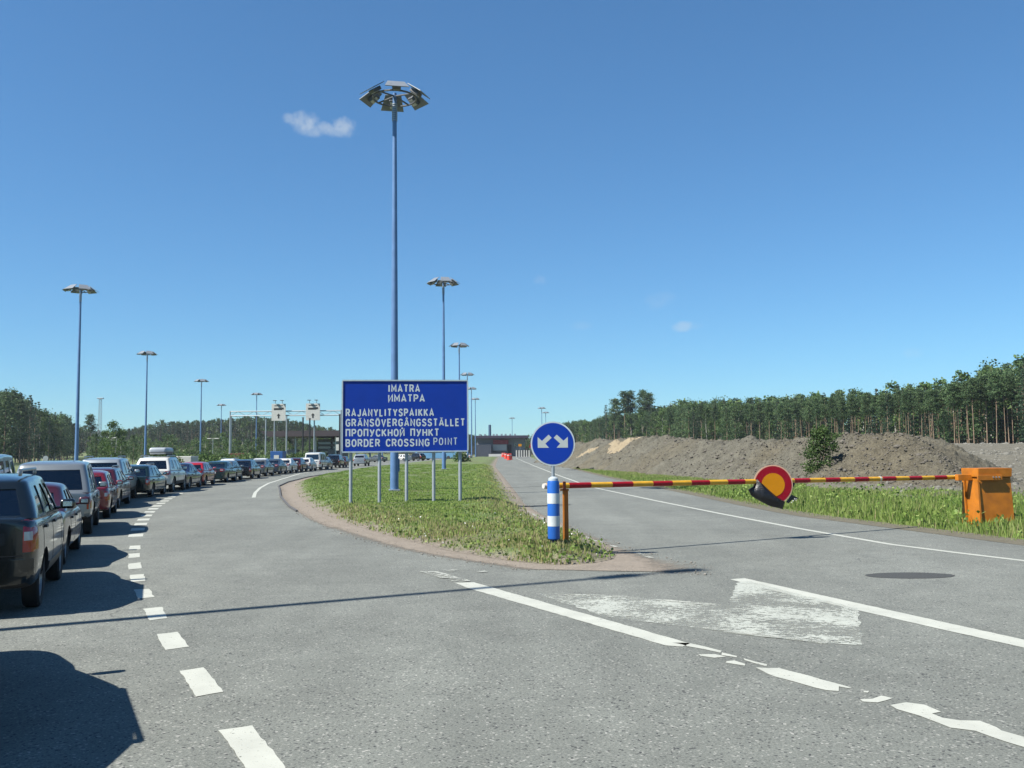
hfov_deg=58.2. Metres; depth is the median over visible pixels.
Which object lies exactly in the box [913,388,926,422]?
pine tree
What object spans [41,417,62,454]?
birch tree
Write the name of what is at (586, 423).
birch tree
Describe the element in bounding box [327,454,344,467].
suv car
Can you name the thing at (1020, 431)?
spruce tree
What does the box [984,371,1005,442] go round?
pine tree
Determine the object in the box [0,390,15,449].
bushy pine tree
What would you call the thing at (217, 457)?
roadside bush
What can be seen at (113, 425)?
birch tree
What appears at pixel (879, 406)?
pine tree
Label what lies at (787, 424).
bushy pine tree
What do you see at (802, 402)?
pine tree
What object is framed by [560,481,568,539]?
boom rest
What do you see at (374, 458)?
saloon car
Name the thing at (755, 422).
spruce tree
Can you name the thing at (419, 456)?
suv car
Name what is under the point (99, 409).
lattice mast
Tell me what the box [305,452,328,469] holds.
minibus
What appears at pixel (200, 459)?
roadside bush
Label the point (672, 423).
birch tree
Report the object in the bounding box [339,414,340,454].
pole
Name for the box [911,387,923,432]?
pine tree
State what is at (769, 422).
bushy pine tree
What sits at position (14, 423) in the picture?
spruce tree
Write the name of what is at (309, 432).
pole
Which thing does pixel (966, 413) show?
pine tree
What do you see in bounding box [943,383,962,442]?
pine tree
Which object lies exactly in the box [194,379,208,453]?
light mast
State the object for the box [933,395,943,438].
spruce tree
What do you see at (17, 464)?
ground
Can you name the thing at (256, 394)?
light mast
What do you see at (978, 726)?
broken line marking
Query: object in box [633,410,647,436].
birch tree
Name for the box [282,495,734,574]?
grit
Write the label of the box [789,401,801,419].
pine tree
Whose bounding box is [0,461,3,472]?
side window
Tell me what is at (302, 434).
pole
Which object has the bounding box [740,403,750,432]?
pine tree
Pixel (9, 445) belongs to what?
bushy pine tree
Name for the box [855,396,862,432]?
pine tree
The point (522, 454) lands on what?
road block
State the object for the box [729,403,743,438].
birch tree
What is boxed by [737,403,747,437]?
birch tree
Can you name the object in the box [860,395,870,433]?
pine tree
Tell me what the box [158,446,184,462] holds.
roadside bush
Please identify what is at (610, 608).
worn arrow marking
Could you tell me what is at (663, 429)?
birch tree
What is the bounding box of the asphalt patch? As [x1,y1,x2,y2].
[866,572,954,577]
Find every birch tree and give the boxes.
[2,387,26,442]
[30,408,50,460]
[33,408,60,455]
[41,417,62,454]
[51,419,62,460]
[55,413,69,459]
[97,430,111,457]
[101,419,126,457]
[116,429,129,457]
[573,419,584,441]
[576,421,592,441]
[579,420,590,442]
[587,421,594,440]
[607,419,620,439]
[619,415,627,436]
[621,414,634,438]
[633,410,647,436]
[647,412,661,436]
[655,407,667,435]
[655,410,667,436]
[663,407,677,435]
[683,403,704,438]
[700,407,715,439]
[713,399,734,437]
[718,407,732,439]
[725,402,744,439]
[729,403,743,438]
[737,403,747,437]
[974,357,1006,375]
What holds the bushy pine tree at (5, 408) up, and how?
on the ground at (17, 464)
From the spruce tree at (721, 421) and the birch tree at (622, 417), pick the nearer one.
the spruce tree at (721, 421)
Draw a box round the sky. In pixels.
[0,0,1023,451]
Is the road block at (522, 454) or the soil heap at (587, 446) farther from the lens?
the road block at (522, 454)
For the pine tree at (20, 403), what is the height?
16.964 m
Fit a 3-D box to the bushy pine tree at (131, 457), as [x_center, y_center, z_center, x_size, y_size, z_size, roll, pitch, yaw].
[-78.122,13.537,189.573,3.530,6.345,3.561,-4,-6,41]
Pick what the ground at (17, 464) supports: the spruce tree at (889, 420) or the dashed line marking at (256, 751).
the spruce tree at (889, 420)
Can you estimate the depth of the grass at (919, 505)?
28.40 m
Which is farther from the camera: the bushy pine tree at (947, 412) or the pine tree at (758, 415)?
the pine tree at (758, 415)
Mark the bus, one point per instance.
(438, 455)
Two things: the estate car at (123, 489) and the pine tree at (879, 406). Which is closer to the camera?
the estate car at (123, 489)
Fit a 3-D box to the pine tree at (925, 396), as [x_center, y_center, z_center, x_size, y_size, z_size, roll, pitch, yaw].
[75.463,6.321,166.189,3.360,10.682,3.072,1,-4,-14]
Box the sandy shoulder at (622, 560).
[279,458,680,571]
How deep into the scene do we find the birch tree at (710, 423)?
269.29 m
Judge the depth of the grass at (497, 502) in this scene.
27.59 m
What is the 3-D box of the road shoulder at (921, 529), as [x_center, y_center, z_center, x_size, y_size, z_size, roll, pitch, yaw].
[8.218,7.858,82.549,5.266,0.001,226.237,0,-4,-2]
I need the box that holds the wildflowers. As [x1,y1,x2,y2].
[398,512,596,553]
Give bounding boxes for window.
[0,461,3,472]
[5,461,9,472]
[306,454,318,459]
[318,442,338,443]
[318,446,334,448]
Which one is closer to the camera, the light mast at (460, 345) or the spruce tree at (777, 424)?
the light mast at (460, 345)
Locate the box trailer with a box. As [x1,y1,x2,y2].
[176,456,197,462]
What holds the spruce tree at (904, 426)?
on the ground at (17, 464)
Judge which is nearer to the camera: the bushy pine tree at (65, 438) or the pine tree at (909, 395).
the pine tree at (909, 395)
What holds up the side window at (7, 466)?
in the minibus at (6, 464)
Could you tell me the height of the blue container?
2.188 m
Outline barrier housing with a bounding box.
[955,468,1014,525]
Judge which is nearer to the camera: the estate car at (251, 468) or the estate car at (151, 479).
the estate car at (151, 479)
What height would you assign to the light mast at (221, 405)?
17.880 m
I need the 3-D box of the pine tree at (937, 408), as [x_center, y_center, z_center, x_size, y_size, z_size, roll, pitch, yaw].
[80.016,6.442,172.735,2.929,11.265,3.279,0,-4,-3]
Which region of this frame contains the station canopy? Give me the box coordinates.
[261,430,370,456]
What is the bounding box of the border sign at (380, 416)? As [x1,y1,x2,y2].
[341,380,468,502]
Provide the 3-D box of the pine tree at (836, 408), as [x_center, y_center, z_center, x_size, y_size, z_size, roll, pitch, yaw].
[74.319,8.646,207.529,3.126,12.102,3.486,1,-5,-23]
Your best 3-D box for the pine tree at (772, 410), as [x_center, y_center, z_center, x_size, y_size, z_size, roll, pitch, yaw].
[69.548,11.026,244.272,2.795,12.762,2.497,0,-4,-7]
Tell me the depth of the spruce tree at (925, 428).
170.90 m
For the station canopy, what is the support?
on the ground at (17, 464)
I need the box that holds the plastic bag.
[748,479,797,508]
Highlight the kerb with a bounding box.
[278,473,327,511]
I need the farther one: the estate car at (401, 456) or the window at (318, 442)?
the window at (318, 442)
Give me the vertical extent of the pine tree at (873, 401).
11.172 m
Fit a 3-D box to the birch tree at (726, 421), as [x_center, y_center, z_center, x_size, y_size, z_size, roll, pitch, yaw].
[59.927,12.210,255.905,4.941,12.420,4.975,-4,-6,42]
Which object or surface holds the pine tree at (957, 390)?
on the ground at (17, 464)
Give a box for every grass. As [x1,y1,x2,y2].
[295,464,610,564]
[574,467,1023,540]
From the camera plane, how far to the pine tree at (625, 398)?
349.94 m
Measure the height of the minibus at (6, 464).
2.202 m
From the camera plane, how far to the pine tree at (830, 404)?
200.23 m
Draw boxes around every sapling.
[799,423,842,475]
[830,432,843,440]
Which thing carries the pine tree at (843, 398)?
on the ground at (17, 464)
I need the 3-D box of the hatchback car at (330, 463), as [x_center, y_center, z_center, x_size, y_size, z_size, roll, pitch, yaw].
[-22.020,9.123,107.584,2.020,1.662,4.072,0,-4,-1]
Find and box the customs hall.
[318,439,347,456]
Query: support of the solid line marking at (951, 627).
on the road
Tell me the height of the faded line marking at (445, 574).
0.001 m
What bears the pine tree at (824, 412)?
on the ground at (17, 464)
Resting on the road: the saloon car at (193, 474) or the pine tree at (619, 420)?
the saloon car at (193, 474)
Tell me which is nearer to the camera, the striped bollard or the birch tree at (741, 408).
the striped bollard
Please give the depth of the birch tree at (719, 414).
263.00 m
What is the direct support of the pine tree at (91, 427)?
on the ground at (17, 464)
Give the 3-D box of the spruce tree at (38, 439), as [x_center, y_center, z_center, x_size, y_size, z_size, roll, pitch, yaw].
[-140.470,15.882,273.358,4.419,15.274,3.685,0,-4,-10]
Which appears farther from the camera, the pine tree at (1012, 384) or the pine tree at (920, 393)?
the pine tree at (920, 393)
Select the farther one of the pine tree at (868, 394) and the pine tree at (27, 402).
the pine tree at (27, 402)
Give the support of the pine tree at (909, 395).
on the ground at (17, 464)
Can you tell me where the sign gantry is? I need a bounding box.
[229,400,341,455]
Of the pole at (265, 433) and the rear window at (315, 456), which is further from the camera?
the pole at (265, 433)
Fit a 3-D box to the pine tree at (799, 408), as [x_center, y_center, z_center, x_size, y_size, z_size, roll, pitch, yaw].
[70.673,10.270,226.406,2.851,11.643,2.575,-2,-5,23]
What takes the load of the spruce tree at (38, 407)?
on the ground at (17, 464)
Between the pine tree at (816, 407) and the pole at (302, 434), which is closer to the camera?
the pole at (302, 434)
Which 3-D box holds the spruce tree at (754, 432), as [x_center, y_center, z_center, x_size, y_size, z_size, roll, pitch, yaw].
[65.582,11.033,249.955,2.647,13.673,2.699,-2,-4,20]
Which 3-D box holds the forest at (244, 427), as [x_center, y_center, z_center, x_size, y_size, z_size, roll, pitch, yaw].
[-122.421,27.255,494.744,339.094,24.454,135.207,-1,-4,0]
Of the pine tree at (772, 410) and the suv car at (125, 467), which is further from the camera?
the pine tree at (772, 410)
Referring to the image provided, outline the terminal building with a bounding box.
[474,425,527,456]
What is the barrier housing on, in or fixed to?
on the ground at (17, 464)
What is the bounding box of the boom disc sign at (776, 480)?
[753,465,792,500]
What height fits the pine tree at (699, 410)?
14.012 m
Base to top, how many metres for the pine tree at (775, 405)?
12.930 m
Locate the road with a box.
[0,456,1023,767]
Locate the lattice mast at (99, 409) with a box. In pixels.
[97,398,103,444]
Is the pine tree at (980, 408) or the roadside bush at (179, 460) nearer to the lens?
the roadside bush at (179, 460)
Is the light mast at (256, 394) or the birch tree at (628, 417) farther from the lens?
the birch tree at (628, 417)
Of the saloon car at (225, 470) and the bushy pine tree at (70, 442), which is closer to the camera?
the saloon car at (225, 470)
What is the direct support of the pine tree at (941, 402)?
on the ground at (17, 464)
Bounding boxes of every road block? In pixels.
[516,450,520,457]
[521,450,525,457]
[526,450,530,457]
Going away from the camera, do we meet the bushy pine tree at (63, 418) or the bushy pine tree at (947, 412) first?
the bushy pine tree at (947, 412)
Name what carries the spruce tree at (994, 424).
on the ground at (17, 464)
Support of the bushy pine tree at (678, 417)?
on the ground at (17, 464)
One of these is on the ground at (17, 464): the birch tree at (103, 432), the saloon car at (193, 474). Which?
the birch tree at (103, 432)
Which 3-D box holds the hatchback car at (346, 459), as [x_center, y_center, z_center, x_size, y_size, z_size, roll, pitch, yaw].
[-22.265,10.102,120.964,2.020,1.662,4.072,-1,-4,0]
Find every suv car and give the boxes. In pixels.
[0,467,74,606]
[82,456,139,501]
[137,455,186,492]
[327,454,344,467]
[353,454,369,465]
[410,453,425,460]
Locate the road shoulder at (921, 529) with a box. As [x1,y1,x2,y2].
[571,468,1023,544]
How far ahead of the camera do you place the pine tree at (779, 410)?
221.31 m
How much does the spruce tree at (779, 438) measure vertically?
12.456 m
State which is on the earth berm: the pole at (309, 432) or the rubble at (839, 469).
the rubble at (839, 469)
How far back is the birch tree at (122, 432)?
169.73 m
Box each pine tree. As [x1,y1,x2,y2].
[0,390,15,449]
[0,390,29,455]
[0,400,30,457]
[13,399,30,462]
[14,405,34,462]
[23,398,34,461]
[51,419,70,460]
[55,419,72,460]
[59,415,74,460]
[61,417,74,459]
[69,423,83,458]
[83,414,97,442]
[87,434,102,457]
[126,435,139,463]
[592,420,596,438]
[593,417,605,438]
[605,398,623,439]
[614,391,633,434]
[616,416,623,437]
[623,390,636,434]
[632,413,639,426]
[633,389,647,433]
[640,392,656,412]
[641,412,649,435]
[664,407,675,435]
[666,404,686,437]
[668,411,683,436]
[677,408,689,437]
[680,405,699,437]
[693,403,705,437]
[700,401,718,439]
[709,404,718,421]
[715,403,737,440]
[727,406,748,439]
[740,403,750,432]
[745,404,756,433]
[752,403,765,438]
[754,404,773,439]
[756,410,774,438]
[761,400,773,438]
[770,402,776,419]
[772,400,779,439]
[774,402,784,438]
[775,403,798,439]
[787,402,793,422]
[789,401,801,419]
[796,402,803,436]
[798,398,804,431]
[800,398,808,436]
[803,401,813,434]
[809,397,820,426]
[819,395,829,424]
[826,396,834,427]
[829,397,837,427]
[834,397,846,424]
[835,396,845,432]
[835,398,848,431]
[845,396,857,422]
[846,393,856,422]
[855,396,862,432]
[860,392,871,432]
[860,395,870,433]
[869,395,880,433]
[874,393,887,433]
[884,393,896,431]
[891,390,903,430]
[893,389,901,432]
[896,392,910,432]
[898,391,914,433]
[909,390,917,435]
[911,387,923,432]
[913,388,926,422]
[919,390,935,437]
[923,388,941,437]
[929,383,965,442]
[932,389,940,438]
[937,387,947,440]
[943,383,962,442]
[951,385,963,443]
[959,379,973,442]
[960,372,1008,442]
[960,383,968,442]
[961,377,983,443]
[971,379,984,441]
[977,375,992,442]
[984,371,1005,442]
[987,373,996,442]
[996,375,1013,441]
[1000,372,1015,442]
[1006,372,1020,443]
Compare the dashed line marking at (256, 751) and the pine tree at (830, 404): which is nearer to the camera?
the dashed line marking at (256, 751)
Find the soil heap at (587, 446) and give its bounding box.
[567,439,602,461]
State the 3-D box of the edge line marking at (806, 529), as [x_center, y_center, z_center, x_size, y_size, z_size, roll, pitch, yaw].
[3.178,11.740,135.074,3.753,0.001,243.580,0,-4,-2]
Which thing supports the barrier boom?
attached to the barrier housing
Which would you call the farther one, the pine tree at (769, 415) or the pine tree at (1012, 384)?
the pine tree at (769, 415)
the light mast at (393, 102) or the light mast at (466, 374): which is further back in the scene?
the light mast at (466, 374)
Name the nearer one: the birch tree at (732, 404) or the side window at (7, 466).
the side window at (7, 466)
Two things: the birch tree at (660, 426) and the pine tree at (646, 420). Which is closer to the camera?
the birch tree at (660, 426)
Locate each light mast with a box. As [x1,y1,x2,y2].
[62,284,97,459]
[137,351,157,456]
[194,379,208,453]
[216,404,225,447]
[251,393,262,452]
[359,81,429,490]
[426,277,459,468]
[449,343,468,379]
[461,372,473,456]
[468,387,475,454]
[470,398,478,456]
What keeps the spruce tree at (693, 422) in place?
on the ground at (17, 464)
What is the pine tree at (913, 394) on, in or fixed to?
on the ground at (17, 464)
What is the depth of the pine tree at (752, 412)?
235.97 m
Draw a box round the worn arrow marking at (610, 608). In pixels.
[539,582,862,644]
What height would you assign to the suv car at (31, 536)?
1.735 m
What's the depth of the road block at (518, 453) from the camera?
264.21 m
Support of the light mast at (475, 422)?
on the traffic island
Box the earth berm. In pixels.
[534,431,1022,486]
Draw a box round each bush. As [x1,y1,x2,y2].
[136,454,164,462]
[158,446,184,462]
[194,454,207,461]
[197,451,218,461]
[209,451,225,460]
[218,453,237,459]
[233,451,252,459]
[250,451,264,459]
[286,452,299,457]
[292,451,305,457]
[451,452,470,461]
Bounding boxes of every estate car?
[92,465,133,507]
[130,463,166,496]
[230,458,260,478]
[399,454,411,460]
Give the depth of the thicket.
242.57 m
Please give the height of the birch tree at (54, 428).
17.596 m
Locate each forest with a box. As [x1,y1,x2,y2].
[70,414,586,454]
[584,354,1023,443]
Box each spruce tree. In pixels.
[6,390,18,457]
[12,407,28,462]
[14,393,26,462]
[24,395,38,461]
[25,399,33,461]
[26,403,41,460]
[32,402,44,460]
[32,417,44,460]
[42,416,54,460]
[71,426,82,455]
[601,405,610,439]
[611,406,623,439]
[690,407,696,438]
[696,403,705,438]
[719,399,727,440]
[747,398,758,437]
[747,399,754,435]
[750,400,756,434]
[774,401,781,438]
[775,401,782,439]
[791,397,800,439]
[882,396,893,433]
[899,388,910,434]
[906,388,916,435]
[919,387,932,436]
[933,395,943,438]
[987,400,1004,442]
[1014,370,1023,441]
[1018,361,1023,440]
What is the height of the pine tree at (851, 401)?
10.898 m
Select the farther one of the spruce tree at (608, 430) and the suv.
the spruce tree at (608, 430)
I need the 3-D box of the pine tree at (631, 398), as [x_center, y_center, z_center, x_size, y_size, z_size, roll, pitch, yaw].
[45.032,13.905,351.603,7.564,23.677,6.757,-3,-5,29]
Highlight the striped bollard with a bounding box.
[547,477,559,544]
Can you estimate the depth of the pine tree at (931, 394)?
162.33 m
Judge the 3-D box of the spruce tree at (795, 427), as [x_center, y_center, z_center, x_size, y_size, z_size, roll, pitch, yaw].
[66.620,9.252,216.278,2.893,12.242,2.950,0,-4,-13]
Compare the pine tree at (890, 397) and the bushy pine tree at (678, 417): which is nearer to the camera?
the pine tree at (890, 397)
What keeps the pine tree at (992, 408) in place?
on the ground at (17, 464)
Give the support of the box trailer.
on the ground at (17, 464)
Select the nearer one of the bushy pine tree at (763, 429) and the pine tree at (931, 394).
the pine tree at (931, 394)
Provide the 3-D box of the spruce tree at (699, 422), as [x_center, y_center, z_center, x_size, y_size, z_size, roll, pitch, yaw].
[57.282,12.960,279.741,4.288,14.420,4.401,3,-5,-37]
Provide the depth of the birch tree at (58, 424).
297.01 m
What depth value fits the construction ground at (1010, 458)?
68.73 m
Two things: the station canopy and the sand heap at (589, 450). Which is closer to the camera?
the sand heap at (589, 450)
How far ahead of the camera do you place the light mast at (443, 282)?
85.02 m
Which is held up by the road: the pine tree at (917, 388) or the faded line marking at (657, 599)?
the faded line marking at (657, 599)
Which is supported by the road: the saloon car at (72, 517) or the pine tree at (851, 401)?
the saloon car at (72, 517)
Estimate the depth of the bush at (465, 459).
149.07 m
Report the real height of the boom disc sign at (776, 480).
0.837 m
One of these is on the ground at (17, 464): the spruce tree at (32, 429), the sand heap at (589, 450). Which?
the spruce tree at (32, 429)
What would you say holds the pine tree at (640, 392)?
on the ground at (17, 464)
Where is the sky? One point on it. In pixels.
(672, 200)
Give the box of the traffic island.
[294,456,615,564]
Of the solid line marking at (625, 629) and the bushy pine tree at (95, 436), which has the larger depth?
the bushy pine tree at (95, 436)
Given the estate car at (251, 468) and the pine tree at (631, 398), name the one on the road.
the estate car at (251, 468)
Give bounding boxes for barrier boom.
[542,475,954,488]
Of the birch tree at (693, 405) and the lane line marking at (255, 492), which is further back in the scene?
the birch tree at (693, 405)
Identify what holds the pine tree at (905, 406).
on the ground at (17, 464)
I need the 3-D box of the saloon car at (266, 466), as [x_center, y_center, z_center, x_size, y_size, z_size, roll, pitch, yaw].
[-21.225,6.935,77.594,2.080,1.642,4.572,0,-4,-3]
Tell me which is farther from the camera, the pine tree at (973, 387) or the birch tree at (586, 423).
the birch tree at (586, 423)
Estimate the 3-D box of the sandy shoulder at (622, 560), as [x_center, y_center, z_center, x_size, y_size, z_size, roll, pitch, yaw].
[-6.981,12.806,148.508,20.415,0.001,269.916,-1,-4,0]
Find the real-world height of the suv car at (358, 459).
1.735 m
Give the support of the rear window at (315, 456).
in the minibus at (320, 459)
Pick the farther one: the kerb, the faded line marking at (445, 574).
the kerb
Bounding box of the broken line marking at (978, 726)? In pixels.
[678,643,1023,746]
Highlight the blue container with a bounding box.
[270,451,285,458]
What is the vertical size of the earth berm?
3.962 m
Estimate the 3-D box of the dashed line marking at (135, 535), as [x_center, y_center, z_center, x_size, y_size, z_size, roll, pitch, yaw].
[-16.217,5.639,49.233,2.341,0.001,58.057,0,-4,-13]
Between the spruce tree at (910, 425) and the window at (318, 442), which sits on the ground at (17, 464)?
the spruce tree at (910, 425)
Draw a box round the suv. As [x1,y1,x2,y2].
[16,460,106,533]
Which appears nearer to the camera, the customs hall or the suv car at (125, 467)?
the suv car at (125, 467)
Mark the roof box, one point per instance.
(166, 451)
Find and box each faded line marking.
[421,571,469,580]
[541,593,720,604]
[629,614,828,642]
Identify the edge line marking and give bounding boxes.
[519,459,1023,560]
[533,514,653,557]
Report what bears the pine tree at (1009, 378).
on the ground at (17, 464)
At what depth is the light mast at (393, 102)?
40.01 m
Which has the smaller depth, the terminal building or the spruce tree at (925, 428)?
the spruce tree at (925, 428)
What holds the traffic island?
on the sandy shoulder at (622, 560)
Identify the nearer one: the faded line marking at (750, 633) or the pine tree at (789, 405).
the faded line marking at (750, 633)
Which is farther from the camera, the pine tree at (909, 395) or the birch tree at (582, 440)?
the birch tree at (582, 440)
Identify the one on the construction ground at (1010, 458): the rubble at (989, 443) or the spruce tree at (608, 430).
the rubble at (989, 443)
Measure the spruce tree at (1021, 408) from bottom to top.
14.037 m
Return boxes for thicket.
[85,429,348,460]
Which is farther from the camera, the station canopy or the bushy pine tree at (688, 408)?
the bushy pine tree at (688, 408)
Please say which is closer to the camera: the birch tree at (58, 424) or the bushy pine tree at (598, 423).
the birch tree at (58, 424)
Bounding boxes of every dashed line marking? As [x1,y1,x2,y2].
[128,478,238,536]
[128,545,285,767]
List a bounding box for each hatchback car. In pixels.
[93,470,122,517]
[178,460,215,485]
[219,460,243,480]
[287,458,307,471]
[298,457,316,470]
[319,457,332,468]
[334,456,348,466]
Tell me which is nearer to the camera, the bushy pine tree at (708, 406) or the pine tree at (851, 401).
the pine tree at (851, 401)
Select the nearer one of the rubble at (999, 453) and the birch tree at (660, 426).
the rubble at (999, 453)
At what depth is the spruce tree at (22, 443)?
239.46 m
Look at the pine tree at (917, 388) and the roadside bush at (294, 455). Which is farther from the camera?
the pine tree at (917, 388)
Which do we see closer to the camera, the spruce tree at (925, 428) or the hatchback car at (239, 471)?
the hatchback car at (239, 471)
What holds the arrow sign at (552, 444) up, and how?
attached to the striped bollard
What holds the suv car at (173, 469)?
on the road
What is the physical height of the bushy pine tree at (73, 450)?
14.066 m
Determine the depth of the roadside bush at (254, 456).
127.96 m
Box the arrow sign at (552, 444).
[531,422,574,476]
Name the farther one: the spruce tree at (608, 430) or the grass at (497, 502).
the spruce tree at (608, 430)
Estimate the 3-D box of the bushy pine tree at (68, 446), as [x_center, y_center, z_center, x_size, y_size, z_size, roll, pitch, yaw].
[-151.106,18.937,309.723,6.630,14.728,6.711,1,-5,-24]
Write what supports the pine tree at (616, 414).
on the ground at (17, 464)
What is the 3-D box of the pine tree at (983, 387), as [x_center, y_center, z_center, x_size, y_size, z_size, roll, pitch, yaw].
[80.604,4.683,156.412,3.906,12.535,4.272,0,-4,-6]
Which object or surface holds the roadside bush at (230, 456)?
on the ground at (17, 464)
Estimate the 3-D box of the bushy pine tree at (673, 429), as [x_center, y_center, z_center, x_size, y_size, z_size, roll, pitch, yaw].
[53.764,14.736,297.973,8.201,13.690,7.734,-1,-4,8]
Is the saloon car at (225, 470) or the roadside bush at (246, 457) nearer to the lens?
the saloon car at (225, 470)
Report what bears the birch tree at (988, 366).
on the ground at (17, 464)
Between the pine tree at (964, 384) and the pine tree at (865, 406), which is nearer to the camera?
the pine tree at (964, 384)
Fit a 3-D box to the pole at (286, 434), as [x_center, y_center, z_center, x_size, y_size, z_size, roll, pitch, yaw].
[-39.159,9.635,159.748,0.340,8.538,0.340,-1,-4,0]
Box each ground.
[13,442,1023,537]
[806,443,1023,498]
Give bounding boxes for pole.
[265,418,266,454]
[286,416,286,453]
[302,417,303,452]
[309,418,310,451]
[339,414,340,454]
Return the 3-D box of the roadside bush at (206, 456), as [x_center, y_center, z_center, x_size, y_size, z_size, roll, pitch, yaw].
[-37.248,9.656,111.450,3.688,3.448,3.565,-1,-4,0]
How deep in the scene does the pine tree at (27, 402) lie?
281.19 m
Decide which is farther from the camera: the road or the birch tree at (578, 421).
the birch tree at (578, 421)
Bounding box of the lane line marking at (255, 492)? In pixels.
[252,465,356,497]
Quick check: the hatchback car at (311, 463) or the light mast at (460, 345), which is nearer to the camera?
the hatchback car at (311, 463)
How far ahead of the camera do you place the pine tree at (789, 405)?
228.63 m
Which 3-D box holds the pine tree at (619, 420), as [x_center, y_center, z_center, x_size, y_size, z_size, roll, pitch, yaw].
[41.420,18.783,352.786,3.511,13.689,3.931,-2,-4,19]
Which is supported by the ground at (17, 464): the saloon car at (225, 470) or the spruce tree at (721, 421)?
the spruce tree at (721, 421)
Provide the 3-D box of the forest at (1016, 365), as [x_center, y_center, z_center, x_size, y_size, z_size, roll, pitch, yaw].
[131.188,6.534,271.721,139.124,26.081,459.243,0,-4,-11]
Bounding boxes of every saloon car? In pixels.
[45,482,89,563]
[175,463,201,488]
[208,461,236,481]
[247,459,274,476]
[262,459,287,474]
[274,458,297,472]
[369,455,387,461]
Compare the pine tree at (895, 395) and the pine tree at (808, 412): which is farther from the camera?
the pine tree at (808, 412)
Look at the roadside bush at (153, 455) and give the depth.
94.77 m
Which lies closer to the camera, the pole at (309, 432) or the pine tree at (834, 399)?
the pole at (309, 432)
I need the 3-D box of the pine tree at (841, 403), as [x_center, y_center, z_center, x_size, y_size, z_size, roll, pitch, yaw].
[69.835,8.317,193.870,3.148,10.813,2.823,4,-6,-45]
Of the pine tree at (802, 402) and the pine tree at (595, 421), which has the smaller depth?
the pine tree at (802, 402)
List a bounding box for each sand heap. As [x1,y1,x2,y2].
[576,446,597,457]
[606,437,639,453]
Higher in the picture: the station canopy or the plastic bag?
the station canopy
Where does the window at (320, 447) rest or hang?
in the customs hall
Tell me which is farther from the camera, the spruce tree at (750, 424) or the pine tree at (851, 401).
the spruce tree at (750, 424)
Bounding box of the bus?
[415,452,456,459]
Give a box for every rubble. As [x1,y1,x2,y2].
[533,431,961,486]
[832,443,1023,492]
[960,442,1022,443]
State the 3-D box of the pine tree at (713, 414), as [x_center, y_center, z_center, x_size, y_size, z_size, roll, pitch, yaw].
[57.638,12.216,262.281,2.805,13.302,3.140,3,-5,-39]
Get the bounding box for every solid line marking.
[457,582,689,646]
[731,578,1023,646]
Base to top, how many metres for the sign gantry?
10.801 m
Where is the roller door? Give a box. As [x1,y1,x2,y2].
[493,444,506,450]
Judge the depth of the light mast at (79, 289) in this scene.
84.77 m
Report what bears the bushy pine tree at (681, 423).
on the ground at (17, 464)
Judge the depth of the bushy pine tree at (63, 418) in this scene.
319.42 m
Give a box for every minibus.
[0,454,15,472]
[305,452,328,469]
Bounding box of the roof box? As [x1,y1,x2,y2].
[148,448,175,454]
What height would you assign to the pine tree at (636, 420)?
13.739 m
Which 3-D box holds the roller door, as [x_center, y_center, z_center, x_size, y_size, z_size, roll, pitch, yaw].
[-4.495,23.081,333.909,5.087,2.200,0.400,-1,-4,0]
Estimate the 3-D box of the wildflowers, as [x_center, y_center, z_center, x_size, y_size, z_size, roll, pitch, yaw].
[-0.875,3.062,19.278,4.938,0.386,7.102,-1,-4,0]
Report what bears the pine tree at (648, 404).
on the ground at (17, 464)
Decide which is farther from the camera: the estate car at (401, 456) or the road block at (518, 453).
the road block at (518, 453)
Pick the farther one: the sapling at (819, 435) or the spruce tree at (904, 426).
the spruce tree at (904, 426)
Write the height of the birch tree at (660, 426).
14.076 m
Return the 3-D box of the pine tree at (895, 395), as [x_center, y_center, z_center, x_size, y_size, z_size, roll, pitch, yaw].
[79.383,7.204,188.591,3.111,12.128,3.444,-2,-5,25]
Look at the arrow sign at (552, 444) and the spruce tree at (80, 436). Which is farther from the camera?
the spruce tree at (80, 436)
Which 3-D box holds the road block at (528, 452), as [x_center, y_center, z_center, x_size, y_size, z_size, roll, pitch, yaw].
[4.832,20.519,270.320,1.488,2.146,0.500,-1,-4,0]
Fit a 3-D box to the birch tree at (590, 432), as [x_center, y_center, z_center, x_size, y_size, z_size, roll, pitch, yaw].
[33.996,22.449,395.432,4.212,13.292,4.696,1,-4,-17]
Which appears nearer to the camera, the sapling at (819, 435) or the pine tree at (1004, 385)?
the sapling at (819, 435)
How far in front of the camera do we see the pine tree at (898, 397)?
186.48 m
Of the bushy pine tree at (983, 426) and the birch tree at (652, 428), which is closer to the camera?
the bushy pine tree at (983, 426)
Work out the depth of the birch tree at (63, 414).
324.76 m
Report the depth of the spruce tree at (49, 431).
280.84 m
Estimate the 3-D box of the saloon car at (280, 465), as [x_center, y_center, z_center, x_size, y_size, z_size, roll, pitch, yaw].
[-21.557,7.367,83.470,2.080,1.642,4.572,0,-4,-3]
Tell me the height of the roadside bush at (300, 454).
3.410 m

